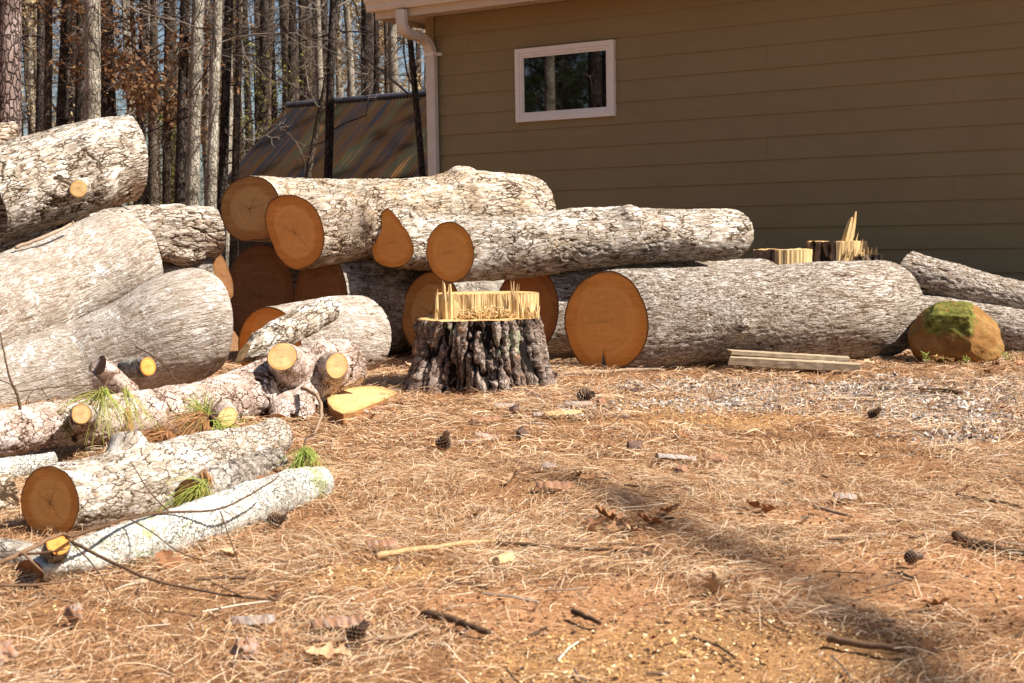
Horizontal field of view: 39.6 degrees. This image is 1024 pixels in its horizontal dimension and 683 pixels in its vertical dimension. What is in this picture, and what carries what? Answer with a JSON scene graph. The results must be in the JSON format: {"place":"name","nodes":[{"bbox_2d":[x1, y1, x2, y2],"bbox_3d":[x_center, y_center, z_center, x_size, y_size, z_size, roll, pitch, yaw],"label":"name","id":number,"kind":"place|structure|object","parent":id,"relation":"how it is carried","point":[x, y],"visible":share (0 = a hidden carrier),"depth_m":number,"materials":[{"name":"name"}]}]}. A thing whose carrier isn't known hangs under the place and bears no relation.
{"place":"outdoors","nodes":[
{"label":"outdoors","id":0,"kind":"place"},
{"bbox_2d":[0,121,19,142],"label":"tree log","id":1,"kind":"object","parent":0,"point":[8,131],"visible":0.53,"depth_m":8.83,"materials":[{"name":"wood"}]},
{"bbox_2d":[21,0,424,205],"label":"sky","id":2,"kind":"structure","parent":0,"point":[160,33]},
{"bbox_2d":[0,330,1023,682],"bbox_3d":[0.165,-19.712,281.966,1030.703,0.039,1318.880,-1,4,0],"label":"ground","id":3,"kind":"structure","parent":0,"point":[600,594],"depth_m":3.17,"materials":[{"name":"soil"}]},
{"bbox_2d":[0,639,17,664],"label":"wood lump","id":4,"kind":"object","parent":3,"relation":"on","point":[5,644],"visible":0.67,"depth_m":2.72,"materials":[{"name":"brown wood"}]},
{"bbox_2d":[0,472,18,514],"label":"tree log","id":5,"kind":"object","parent":3,"relation":"on","point":[9,493],"visible":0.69,"depth_m":4.26,"materials":[{"name":"grey wood"}]},
{"bbox_2d":[0,0,21,136],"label":"pine tree","id":6,"kind":"object","parent":3,"relation":"on","point":[10,52],"visible":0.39,"depth_m":13.30,"materials":[{"name":"brown plant"}]},
{"bbox_2d":[0,538,41,568],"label":"cut limb","id":7,"kind":"object","parent":3,"relation":"on","point":[9,547],"visible":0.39,"depth_m":3.52,"materials":[{"name":"grey wood"}]},
{"bbox_2d":[0,452,57,478],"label":"cut limb","id":8,"kind":"object","parent":3,"relation":"on","point":[17,466],"visible":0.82,"depth_m":4.84,"materials":[{"name":"white plant"}]},
{"bbox_2d":[21,0,58,134],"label":"bare tree","id":9,"kind":"object","parent":3,"relation":"on","point":[28,64],"visible":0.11,"depth_m":32.40,"materials":[{"name":"grey plant"}]},
{"bbox_2d":[21,0,73,228],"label":"bare tree","id":10,"kind":"object","parent":3,"relation":"on","point":[62,107],"visible":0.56,"depth_m":20.75,"materials":[{"name":"brown plant"}]},
{"bbox_2d":[21,0,73,132],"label":"bare tree","id":11,"kind":"object","parent":3,"relation":"on","point":[39,69],"visible":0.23,"depth_m":23.74,"materials":[{"name":"brown plant"}]},
{"bbox_2d":[22,0,78,130],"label":"bare tree","id":12,"kind":"object","parent":3,"relation":"on","point":[47,112],"visible":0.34,"depth_m":19.78,"materials":[{"name":"brown plant"}]},
{"bbox_2d":[21,0,115,134],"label":"leafy tree","id":13,"kind":"object","parent":3,"relation":"on","point":[28,106],"visible":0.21,"depth_m":25.62,"materials":[{"name":"grey plant"}]},
{"bbox_2d":[63,603,82,624],"bbox_3d":[-0.935,0.584,3.040,0.047,0.054,0.032,2,5,36],"label":"wood lump","id":14,"kind":"object","parent":3,"relation":"on","point":[74,611],"visible":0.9,"depth_m":3.03,"materials":[{"name":"plant"}]},
{"bbox_2d":[24,0,126,223],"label":"bare tree","id":15,"kind":"object","parent":3,"relation":"on","point":[72,103],"visible":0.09,"depth_m":29.54,"materials":[{"name":"grey plant"}]},
{"bbox_2d":[39,0,176,222],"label":"bare tree","id":16,"kind":"object","parent":3,"relation":"on","point":[79,105],"visible":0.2,"depth_m":22.69,"materials":[{"name":"grey plant"}]},
{"bbox_2d":[21,0,208,208],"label":"bare tree","id":17,"kind":"object","parent":3,"relation":"on","point":[107,103],"visible":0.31,"depth_m":19.66,"materials":[{"name":"grey plant"}]},
{"bbox_2d":[0,212,232,406],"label":"forked log","id":18,"kind":"object","parent":3,"relation":"on","point":[78,298],"visible":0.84,"depth_m":7.23,"materials":[{"name":"grey wood"}]},
{"bbox_2d":[0,226,56,252],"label":"tree log","id":19,"kind":"object","parent":18,"relation":"on","point":[8,245],"visible":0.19,"depth_m":8.17,"materials":[{"name":"wood"}]},
{"bbox_2d":[0,114,147,242],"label":"tree log","id":20,"kind":"object","parent":18,"relation":"on","point":[56,176],"visible":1,"depth_m":7.81,"materials":[{"name":"wood"}]},
{"bbox_2d":[37,0,207,204],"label":"bare tree","id":21,"kind":"object","parent":3,"relation":"on","point":[145,38],"visible":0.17,"depth_m":21.69,"materials":[{"name":"brown plant"}]},
{"bbox_2d":[22,0,255,204],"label":"leafy tree","id":22,"kind":"object","parent":3,"relation":"on","point":[136,84],"visible":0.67,"depth_m":19.17,"materials":[{"name":"brown plant"}]},
{"bbox_2d":[84,0,222,217],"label":"bare tree","id":23,"kind":"object","parent":3,"relation":"on","point":[92,85],"visible":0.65,"depth_m":17.69,"materials":[{"name":"grey plant"}]},
{"bbox_2d":[21,417,292,534],"bbox_3d":[-1.019,0.384,4.630,0.299,0.304,1.592,0,4,17],"label":"tree log","id":24,"kind":"object","parent":3,"relation":"on","point":[107,486],"visible":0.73,"depth_m":4.06,"materials":[{"name":"wood"}]},
{"bbox_2d":[107,427,177,443],"bbox_3d":[-1.156,0.446,4.577,0.288,0.340,0.372,-2,4,-16],"label":"pine sprig","id":25,"kind":"object","parent":24,"relation":"on","point":[152,436],"visible":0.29,"depth_m":4.56,"materials":[{"name":"brown plant"}]},
{"bbox_2d":[156,467,222,511],"bbox_3d":[-0.939,0.533,4.250,0.238,0.341,0.499,-1,4,0],"label":"pine sprig","id":26,"kind":"object","parent":24,"relation":"on","point":[203,485],"visible":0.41,"depth_m":4.17,"materials":[{"name":"green plant"}]},
{"bbox_2d":[136,381,256,435],"bbox_3d":[-1.120,0.416,5.128,0.408,0.546,0.374,-5,6,-44],"label":"pine sprig","id":27,"kind":"object","parent":24,"relation":"on","point":[199,419],"visible":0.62,"depth_m":5.12,"materials":[{"name":"green plant"}]},
{"bbox_2d":[117,0,207,204],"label":"bare tree","id":28,"kind":"object","parent":3,"relation":"on","point":[152,180],"visible":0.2,"depth_m":23.78,"materials":[{"name":"grey plant"}]},
{"bbox_2d":[16,466,333,581],"bbox_3d":[-0.855,0.480,3.907,0.263,0.151,1.276,1,5,29],"label":"tree log","id":29,"kind":"object","parent":3,"relation":"on","point":[129,541],"visible":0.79,"depth_m":3.69,"materials":[{"name":"wood"}]},
{"bbox_2d":[121,75,242,206],"bbox_3d":[-8.046,-3.892,33.702,3.300,5.245,3.360,2,5,35],"label":"leafy tree","id":30,"kind":"object","parent":3,"relation":"on","point":[159,162],"visible":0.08,"depth_m":33.54,"materials":[{"name":"brown plant"}]},
{"bbox_2d":[0,338,366,455],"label":"pine log","id":31,"kind":"object","parent":3,"relation":"on","point":[275,379],"visible":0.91,"depth_m":5.97,"materials":[{"name":"grey wood"}]},
{"bbox_2d":[0,332,89,409],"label":"fallen branch","id":32,"kind":"object","parent":31,"relation":"on","point":[15,391],"visible":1,"depth_m":4.81,"materials":[{"name":"wood"}]},
{"bbox_2d":[52,375,161,455],"bbox_3d":[-1.503,0.316,5.226,0.415,0.355,0.322,-1,4,0],"label":"pine sprig","id":33,"kind":"object","parent":31,"relation":"on","point":[101,394],"visible":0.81,"depth_m":5.22,"materials":[{"name":"green plant"}]},
{"bbox_2d":[235,296,339,363],"bbox_3d":[-1.161,-0.069,7.416,0.175,0.298,0.872,1,4,22],"label":"cut limb","id":34,"kind":"object","parent":31,"relation":"on","point":[297,324],"visible":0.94,"depth_m":7.33,"materials":[{"name":"white plant"}]},
{"bbox_2d":[113,0,261,203],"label":"bare tree","id":35,"kind":"object","parent":3,"relation":"on","point":[166,183],"visible":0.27,"depth_m":20.78,"materials":[{"name":"grey plant"}]},
{"bbox_2d":[122,1,257,205],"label":"bare tree","id":36,"kind":"object","parent":3,"relation":"on","point":[203,135],"visible":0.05,"depth_m":31.29,"materials":[{"name":"grey plant"}]},
{"bbox_2d":[61,0,327,205],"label":"bare tree","id":37,"kind":"object","parent":3,"relation":"on","point":[193,144],"visible":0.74,"depth_m":18.32,"materials":[{"name":"grey plant"}]},
{"bbox_2d":[108,0,291,261],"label":"bare tree","id":38,"kind":"object","parent":3,"relation":"on","point":[224,118],"visible":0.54,"depth_m":19.71,"materials":[{"name":"grey plant"}]},
{"bbox_2d":[118,0,285,271],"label":"bare tree","id":39,"kind":"object","parent":3,"relation":"on","point":[233,241],"visible":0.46,"depth_m":21.31,"materials":[{"name":"brown plant"}]},
{"bbox_2d":[131,0,294,204],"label":"bare tree","id":40,"kind":"object","parent":3,"relation":"on","point":[180,164],"visible":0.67,"depth_m":18.76,"materials":[{"name":"brown plant"}]},
{"bbox_2d":[161,0,289,267],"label":"bare tree","id":41,"kind":"object","parent":3,"relation":"on","point":[229,171],"visible":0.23,"depth_m":26.84,"materials":[{"name":"grey plant"}]},
{"bbox_2d":[175,448,287,505],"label":"tree log","id":42,"kind":"object","parent":3,"relation":"on","point":[228,474],"visible":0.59,"depth_m":4.50,"materials":[{"name":"wood"}]},
{"bbox_2d":[97,0,374,207],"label":"bare tree","id":43,"kind":"object","parent":3,"relation":"on","point":[212,146],"visible":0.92,"depth_m":17.35,"materials":[{"name":"grey plant"}]},
{"bbox_2d":[230,637,259,660],"bbox_3d":[-0.509,0.595,2.728,0.050,0.057,0.046,2,5,35],"label":"wood lump","id":44,"kind":"object","parent":3,"relation":"on","point":[246,643],"visible":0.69,"depth_m":2.72,"materials":[{"name":"brown wood"}]},
{"bbox_2d":[233,0,258,154],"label":"bare tree","id":45,"kind":"object","parent":3,"relation":"on","point":[247,97],"visible":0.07,"depth_m":41.64,"materials":[{"name":"brown plant"}]},
{"bbox_2d":[231,614,274,624],"bbox_3d":[-0.534,0.573,2.936,0.090,0.020,0.033,-2,8,-8],"label":"bark piece","id":46,"kind":"object","parent":3,"relation":"on","point":[258,619],"visible":0.97,"depth_m":2.93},
{"bbox_2d":[202,0,313,176],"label":"leafy tree","id":47,"kind":"object","parent":3,"relation":"on","point":[255,103],"visible":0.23,"depth_m":29.56,"materials":[{"name":"brown plant"}]},
{"bbox_2d":[174,0,345,153],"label":"bare tree","id":48,"kind":"object","parent":3,"relation":"on","point":[265,18],"visible":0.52,"depth_m":29.62,"materials":[{"name":"grey plant"}]},
{"bbox_2d":[201,0,327,160],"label":"bare tree","id":49,"kind":"object","parent":3,"relation":"on","point":[283,47],"visible":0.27,"depth_m":31.62,"materials":[{"name":"grey plant"}]},
{"bbox_2d":[230,243,299,337],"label":"tree log","id":50,"kind":"object","parent":3,"relation":"on","point":[263,275],"visible":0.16,"depth_m":9.76,"materials":[{"name":"wood"}]},
{"bbox_2d":[220,176,395,241],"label":"tree log","id":51,"kind":"object","parent":50,"relation":"on","point":[245,200],"visible":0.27,"depth_m":9.57,"materials":[{"name":"wood"}]},
{"bbox_2d":[205,0,327,147],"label":"bare tree","id":52,"kind":"object","parent":3,"relation":"on","point":[271,7],"visible":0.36,"depth_m":30.54,"materials":[{"name":"brown plant"}]},
{"bbox_2d":[208,0,342,144],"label":"bare tree","id":53,"kind":"object","parent":3,"relation":"on","point":[291,61],"visible":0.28,"depth_m":30.54,"materials":[{"name":"grey plant"}]},
{"bbox_2d":[169,0,400,178],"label":"bare tree","id":54,"kind":"object","parent":3,"relation":"on","point":[309,168],"visible":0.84,"depth_m":18.93,"materials":[{"name":"brown plant"}]},
{"bbox_2d":[241,0,328,138],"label":"bare tree","id":55,"kind":"object","parent":3,"relation":"on","point":[304,43],"visible":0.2,"depth_m":33.48,"materials":[{"name":"grey plant"}]},
{"bbox_2d":[277,434,329,470],"bbox_3d":[-0.710,0.444,4.813,0.196,0.217,0.450,-2,4,-13],"label":"pine sprig","id":56,"kind":"object","parent":3,"relation":"on","point":[302,453],"visible":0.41,"depth_m":4.75,"materials":[{"name":"green plant"}]},
{"bbox_2d":[238,295,390,370],"bbox_3d":[-1.183,0.000,8.627,0.825,0.546,0.490,-3,5,-31],"label":"tree log","id":57,"kind":"object","parent":3,"relation":"on","point":[362,323],"visible":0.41,"depth_m":8.56,"materials":[{"name":"wood"}]},
{"bbox_2d":[162,255,232,298],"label":"tree log","id":58,"kind":"object","parent":57,"relation":"on","point":[218,267],"visible":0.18,"depth_m":8.86,"materials":[{"name":"wood"}]},
{"bbox_2d":[87,204,224,265],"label":"tree log","id":59,"kind":"object","parent":58,"relation":"on","point":[185,235],"visible":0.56,"depth_m":8.70,"materials":[{"name":"wood"}]},
{"bbox_2d":[272,0,369,108],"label":"bare tree","id":60,"kind":"object","parent":3,"relation":"on","point":[319,60],"visible":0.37,"depth_m":30.95,"materials":[{"name":"grey plant"}]},
{"bbox_2d":[228,90,427,254],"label":"shed","id":61,"kind":"structure","parent":3,"relation":"on","point":[378,140],"depth_m":23.12,"materials":[{"name":"metal"}]},
{"bbox_2d":[304,643,351,658],"bbox_3d":[-0.348,0.587,2.684,0.082,0.020,0.066,-3,5,-23],"label":"dead leaf","id":62,"kind":"object","parent":3,"relation":"on","point":[327,649],"visible":0.99,"depth_m":2.69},
{"bbox_2d":[310,614,363,627],"bbox_3d":[-0.359,0.574,2.926,0.110,0.019,0.054,-4,5,-5],"label":"bark piece","id":63,"kind":"object","parent":3,"relation":"on","point":[327,621],"visible":0.92,"depth_m":2.91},
{"bbox_2d":[266,0,412,178],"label":"bare tree","id":64,"kind":"object","parent":3,"relation":"on","point":[329,113],"visible":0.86,"depth_m":18.24,"materials":[{"name":"black plant"}]},
{"bbox_2d":[311,0,381,96],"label":"bare tree","id":65,"kind":"object","parent":3,"relation":"on","point":[349,41],"visible":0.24,"depth_m":33.94,"materials":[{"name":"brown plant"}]},
{"bbox_2d":[273,27,425,176],"bbox_3d":[-1.469,-8.293,16.811,3.206,16.250,3.669,2,5,33],"label":"bare tree","id":66,"kind":"object","parent":3,"relation":"on","point":[414,96],"visible":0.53,"depth_m":17.02,"materials":[{"name":"brown plant"}]},
{"bbox_2d":[346,617,370,644],"bbox_3d":[-0.305,0.572,2.805,0.045,0.053,0.046,3,6,41],"label":"pinecone","id":67,"kind":"object","parent":3,"relation":"on","point":[363,625],"visible":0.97,"depth_m":2.80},
{"bbox_2d":[293,258,431,353],"bbox_3d":[-0.809,-0.261,9.630,1.198,0.710,0.599,-4,5,-39],"label":"tree log","id":68,"kind":"object","parent":3,"relation":"on","point":[385,288],"visible":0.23,"depth_m":9.39,"materials":[{"name":"wood"}]},
{"bbox_2d":[265,166,555,269],"bbox_3d":[-0.634,-0.837,9.520,1.943,0.676,0.530,-3,5,-24],"label":"tree log","id":69,"kind":"object","parent":68,"relation":"on","point":[326,227],"visible":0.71,"depth_m":9.26,"materials":[{"name":"wood"}]},
{"bbox_2d":[326,386,398,424],"bbox_3d":[-0.755,0.290,6.824,0.257,0.077,1.327,0,4,7],"label":"wood wedge","id":70,"kind":"object","parent":3,"relation":"on","point":[349,403],"visible":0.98,"depth_m":6.72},
{"bbox_2d":[310,0,424,99],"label":"bare tree","id":71,"kind":"object","parent":3,"relation":"on","point":[365,15],"visible":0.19,"depth_m":35.44,"materials":[{"name":"brown plant"}]},
{"bbox_2d":[323,0,425,97],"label":"bare tree","id":72,"kind":"object","parent":3,"relation":"on","point":[344,77],"visible":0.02,"depth_m":37.43,"materials":[{"name":"grey plant"}]},
{"bbox_2d":[326,9,423,94],"bbox_3d":[-2.815,-8.875,32.025,3.036,15.250,4.167,-1,4,0],"label":"bare tree","id":73,"kind":"object","parent":3,"relation":"on","point":[376,88],"visible":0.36,"depth_m":31.65,"materials":[{"name":"brown plant"}]},
{"bbox_2d":[347,0,424,92],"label":"bare tree","id":74,"kind":"object","parent":3,"relation":"on","point":[393,69],"visible":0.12,"depth_m":31.62,"materials":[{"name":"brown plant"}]},
{"bbox_2d":[350,22,425,94],"bbox_3d":[-2.651,-9.943,32.880,2.435,17.250,3.619,-1,4,0],"label":"bare tree","id":75,"kind":"object","parent":3,"relation":"on","point":[385,49],"visible":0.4,"depth_m":32.62,"materials":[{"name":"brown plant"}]},
{"bbox_2d":[376,539,495,559],"bbox_3d":[-0.191,0.530,3.654,0.338,0.024,0.022,-3,5,-27],"label":"stick","id":76,"kind":"object","parent":3,"relation":"on","point":[386,554],"visible":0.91,"depth_m":3.63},
{"bbox_2d":[401,271,504,347],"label":"tree log","id":77,"kind":"object","parent":3,"relation":"on","point":[421,292],"visible":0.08,"depth_m":9.35,"materials":[{"name":"wood"}]},
{"bbox_2d":[371,208,538,269],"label":"tree log","id":78,"kind":"object","parent":77,"relation":"on","point":[402,240],"visible":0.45,"depth_m":9.14,"materials":[{"name":"wood"}]},
{"bbox_2d":[419,609,491,634],"bbox_3d":[-0.116,0.572,2.899,0.023,0.023,0.210,-5,6,-44],"label":"stick","id":79,"kind":"object","parent":3,"relation":"on","point":[435,615],"visible":0.98,"depth_m":2.90,"materials":[{"name":"wood"}]},
{"bbox_2d":[401,280,557,394],"bbox_3d":[-0.183,-0.020,7.746,0.928,0.643,1.044,-1,4,0],"label":"tree stump","id":80,"kind":"object","parent":3,"relation":"on","point":[485,341],"visible":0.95,"depth_m":7.47,"materials":[{"name":"wood"}]},
{"bbox_2d":[0,353,1023,682],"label":"bark crumbs","id":81,"kind":"object","parent":3,"relation":"on","point":[212,613],"visible":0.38,"depth_m":3.55,"materials":[{"name":"wood"}]},
{"bbox_2d":[0,438,1023,682],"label":"pine needles","id":82,"kind":"object","parent":3,"relation":"on","point":[942,500],"visible":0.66,"depth_m":3.65,"materials":[{"name":"plant"}]},
{"bbox_2d":[0,532,70,572],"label":"fallen branch","id":83,"kind":"object","parent":82,"relation":"on","point":[25,552],"visible":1,"depth_m":3.19,"materials":[{"name":"wood"}]},
{"bbox_2d":[65,461,278,593],"bbox_3d":[-0.839,0.440,3.535,0.389,0.210,0.841,-1,4,0],"label":"fallen branch","id":84,"kind":"object","parent":82,"relation":"on","point":[83,532],"visible":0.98,"depth_m":3.54,"materials":[{"name":"wood"}]},
{"bbox_2d":[71,540,284,600],"bbox_3d":[-0.749,0.501,3.119,0.565,0.089,0.036,1,5,23],"label":"fallen branch","id":85,"kind":"object","parent":82,"relation":"on","point":[83,547],"visible":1,"depth_m":3.11,"materials":[{"name":"wood"}]},
{"bbox_2d":[309,623,428,643],"bbox_3d":[-0.274,0.583,2.811,0.246,0.018,0.065,-2,4,-19],"label":"stick","id":86,"kind":"object","parent":82,"relation":"on","point":[383,638],"visible":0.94,"depth_m":2.79,"materials":[{"name":"wood"}]},
{"bbox_2d":[497,541,652,555],"bbox_3d":[0.160,0.523,3.600,0.438,0.026,0.034,1,5,29],"label":"stick","id":87,"kind":"object","parent":82,"relation":"on","point":[522,544],"visible":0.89,"depth_m":3.60,"materials":[{"name":"wood"}]},
{"bbox_2d":[0,346,1023,466],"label":"pine needles","id":88,"kind":"object","parent":3,"relation":"on","point":[471,413],"visible":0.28,"depth_m":6.31,"materials":[{"name":"plant"}]},
{"bbox_2d":[2,370,1023,682],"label":"sawdust","id":89,"kind":"object","parent":3,"relation":"on","point":[616,666],"visible":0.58,"depth_m":2.90,"materials":[{"name":"brown wood"}]},
{"bbox_2d":[2,356,1023,682],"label":"twig litter","id":90,"kind":"object","parent":3,"relation":"on","point":[244,578],"visible":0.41,"depth_m":3.90,"materials":[{"name":"wood"}]},
{"bbox_2d":[558,368,664,375],"bbox_3d":[0.564,0.177,8.271,0.668,0.036,0.084,-2,4,-12],"label":"stick","id":91,"kind":"object","parent":3,"relation":"on","point":[624,369],"visible":0.7,"depth_m":8.30,"materials":[{"name":"beige wood"}]},
{"bbox_2d":[499,259,776,354],"bbox_3d":[0.924,-0.241,9.373,2.032,0.603,0.578,-3,5,-24],"label":"tree log","id":92,"kind":"object","parent":3,"relation":"on","point":[555,291],"visible":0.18,"depth_m":9.02,"materials":[{"name":"wood"}]},
{"bbox_2d":[426,204,753,282],"bbox_3d":[0.536,-0.628,8.990,2.148,0.466,0.400,-2,4,-16],"label":"tree log","id":93,"kind":"object","parent":92,"relation":"on","point":[534,245],"visible":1,"depth_m":8.80,"materials":[{"name":"wood"}]},
{"bbox_2d":[363,0,1023,280],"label":"house","id":94,"kind":"structure","parent":3,"relation":"on","point":[897,126],"depth_m":11.23,"materials":[{"name":"beige paint"}]},
{"bbox_2d":[514,39,615,122],"bbox_3d":[0.449,-2.214,12.142,0.977,0.629,0.047,2,5,33],"label":"window","id":95,"kind":"structure","parent":94,"relation":"in","point":[575,80],"depth_m":12.13,"materials":[{"name":"white paint"}]},
{"bbox_2d":[701,569,729,591],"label":"dead leaf","id":96,"kind":"object","parent":3,"relation":"on","point":[716,580],"visible":0.92,"depth_m":3.13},
{"bbox_2d":[564,260,924,369],"bbox_3d":[1.456,-0.159,8.651,2.202,0.641,0.614,-2,4,-14],"label":"tree log","id":97,"kind":"object","parent":3,"relation":"on","point":[667,318],"visible":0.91,"depth_m":8.46,"materials":[{"name":"wood"}]},
{"bbox_2d":[752,248,812,264],"bbox_3d":[1.916,-0.278,10.013,0.564,0.757,0.511,-4,5,-36],"label":"tree stump","id":98,"kind":"object","parent":3,"relation":"on","point":[788,256],"visible":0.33,"depth_m":9.79,"materials":[{"name":"yellow wood"}]},
{"bbox_2d":[728,355,861,371],"bbox_3d":[1.618,0.127,8.158,0.760,0.086,0.153,0,4,12],"label":"wooden plank","id":99,"kind":"object","parent":3,"relation":"on","point":[788,363],"visible":0.98,"depth_m":8.10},
{"bbox_2d":[727,349,849,361],"bbox_3d":[1.606,0.080,8.274,0.701,0.072,0.123,-1,4,4],"label":"wooden plank","id":100,"kind":"object","parent":99,"relation":"on","point":[789,355],"visible":1,"depth_m":8.22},
{"bbox_2d":[804,211,883,261],"bbox_3d":[2.329,-0.409,10.017,0.645,1.003,0.537,-1,4,0],"label":"tree stump","id":101,"kind":"object","parent":3,"relation":"on","point":[847,248],"visible":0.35,"depth_m":9.82,"materials":[{"name":"wood"}]},
{"bbox_2d":[825,634,917,654],"bbox_3d":[0.674,0.571,2.675,0.180,0.019,0.023,2,5,34],"label":"stick","id":102,"kind":"object","parent":3,"relation":"on","point":[835,639],"visible":1,"depth_m":2.67,"materials":[{"name":"wood"}]},
{"bbox_2d":[907,301,1004,364],"bbox_3d":[2.678,-0.040,8.582,0.559,0.415,0.516,0,4,18],"label":"rock","id":103,"kind":"object","parent":3,"relation":"on","point":[957,330],"visible":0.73,"depth_m":8.40,"materials":[{"name":"stone"}]},
{"bbox_2d":[923,294,1023,354],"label":"tree log","id":104,"kind":"object","parent":3,"relation":"on","point":[1009,321],"visible":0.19,"depth_m":8.99,"materials":[{"name":"grey plant"}]},
{"bbox_2d":[900,251,1023,309],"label":"tree log","id":105,"kind":"object","parent":104,"relation":"on","point":[934,276],"visible":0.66,"depth_m":9.18,"materials":[{"name":"wood"}]},
{"bbox_2d":[951,530,1023,557],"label":"stick","id":106,"kind":"object","parent":3,"relation":"on","point":[957,534],"visible":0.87,"depth_m":3.53,"materials":[{"name":"wood"}]},
{"bbox_2d":[434,371,1023,463],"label":"gravel","id":107,"kind":"structure","parent":0,"point":[855,393],"depth_m":6.73,"materials":[{"name":"gravel"}]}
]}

